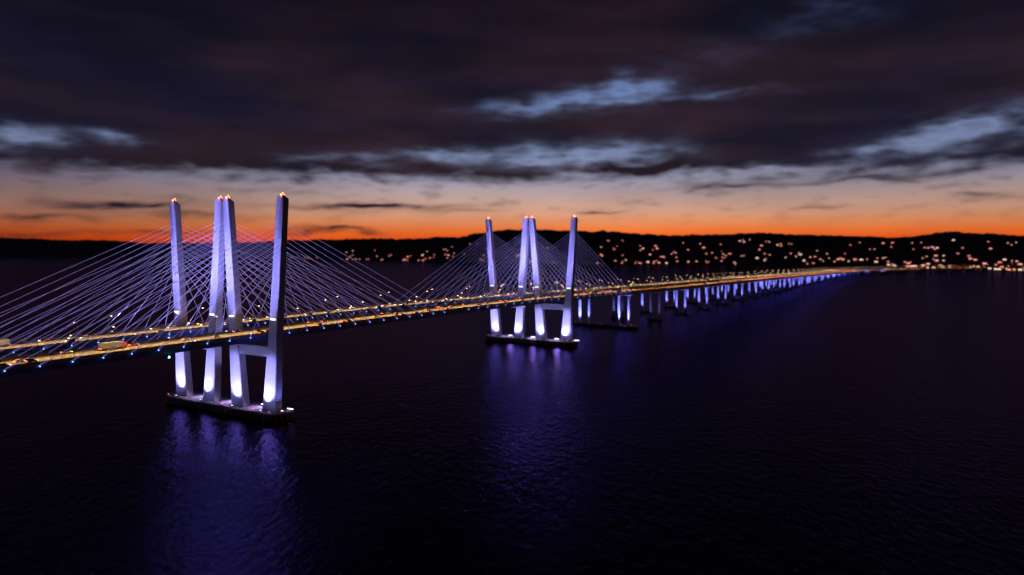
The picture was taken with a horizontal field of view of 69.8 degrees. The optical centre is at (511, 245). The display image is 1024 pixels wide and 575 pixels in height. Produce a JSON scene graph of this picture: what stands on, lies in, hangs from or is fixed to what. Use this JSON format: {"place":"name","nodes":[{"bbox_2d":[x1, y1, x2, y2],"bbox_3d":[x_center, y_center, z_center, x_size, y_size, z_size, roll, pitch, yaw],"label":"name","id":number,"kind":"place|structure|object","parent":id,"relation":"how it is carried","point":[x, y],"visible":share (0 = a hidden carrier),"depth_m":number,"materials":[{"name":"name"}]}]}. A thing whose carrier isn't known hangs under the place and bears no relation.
{"place":"outdoors","nodes":[
{"label":"outdoors","id":0,"kind":"place"},
{"bbox_2d":[0,258,1023,574],"bbox_3d":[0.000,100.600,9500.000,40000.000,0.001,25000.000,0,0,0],"label":"water","id":1,"kind":"structure","parent":0,"point":[860,424],"depth_m":388.53,"materials":[{"name":"blue liquid"}]},
{"bbox_2d":[165,391,293,422],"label":"pier platform","id":2,"kind":"structure","parent":1,"relation":"in","point":[250,411],"depth_m":438.90,"materials":[{"name":"concrete"}]},
{"bbox_2d":[0,196,978,400],"bbox_3d":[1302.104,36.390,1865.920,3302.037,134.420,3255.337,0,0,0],"label":"cable stayed bridge","id":3,"kind":"structure","parent":1,"relation":"in","point":[212,385],"depth_m":473.15,"materials":[{"name":"concrete"}]},
{"bbox_2d":[0,339,9,346],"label":"truck","id":4,"kind":"object","parent":3,"relation":"on","point":[2,341],"visible":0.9,"depth_m":376.51,"materials":[{"name":"paint"}]},
{"bbox_2d":[482,292,491,295],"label":"truck","id":5,"kind":"object","parent":3,"relation":"on","point":[486,293],"visible":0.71,"depth_m":756.58,"materials":[{"name":"paint"}]},
{"bbox_2d":[0,192,987,411],"bbox_3d":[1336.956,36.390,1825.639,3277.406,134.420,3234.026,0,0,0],"label":"cable stayed bridge","id":6,"kind":"structure","parent":1,"relation":"in","point":[277,333],"depth_m":443.22,"materials":[{"name":"concrete"}]},
{"bbox_2d":[25,358,36,362],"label":"car","id":7,"kind":"object","parent":6,"relation":"on","point":[31,359],"visible":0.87,"depth_m":326.47,"materials":[{"name":"paint"}]},
{"bbox_2d":[60,350,71,353],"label":"car","id":8,"kind":"object","parent":6,"relation":"on","point":[67,351],"visible":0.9,"depth_m":352.63,"materials":[{"name":"paint"}]},
{"bbox_2d":[98,341,126,350],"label":"truck","id":9,"kind":"object","parent":6,"relation":"on","point":[106,346],"visible":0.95,"depth_m":363.74,"materials":[{"name":"paint"}]},
{"bbox_2d":[727,267,987,277],"bbox_3d":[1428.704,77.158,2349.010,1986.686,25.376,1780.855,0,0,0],"label":"distant traffic","id":10,"kind":"object","parent":6,"relation":"on","point":[821,273],"visible":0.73,"depth_m":2101.36,"materials":[{"name":"orange"}]},
{"bbox_2d":[486,334,577,346],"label":"pier platform","id":11,"kind":"structure","parent":1,"relation":"in","point":[530,340],"depth_m":751.40,"materials":[{"name":"concrete"}]},
{"bbox_2d":[573,321,637,328],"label":"pier platform","id":12,"kind":"structure","parent":1,"relation":"in","point":[606,325],"depth_m":910.99,"materials":[{"name":"concrete"}]},
{"bbox_2d":[0,229,1023,271],"bbox_3d":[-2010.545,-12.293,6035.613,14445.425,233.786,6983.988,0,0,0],"label":"hills","id":13,"kind":"structure","parent":0,"point":[976,245],"depth_m":4643.18,"materials":[{"name":"black"}]},
{"bbox_2d":[0,0,1023,242],"label":"sky","id":14,"kind":"structure","parent":0,"point":[395,119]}
]}

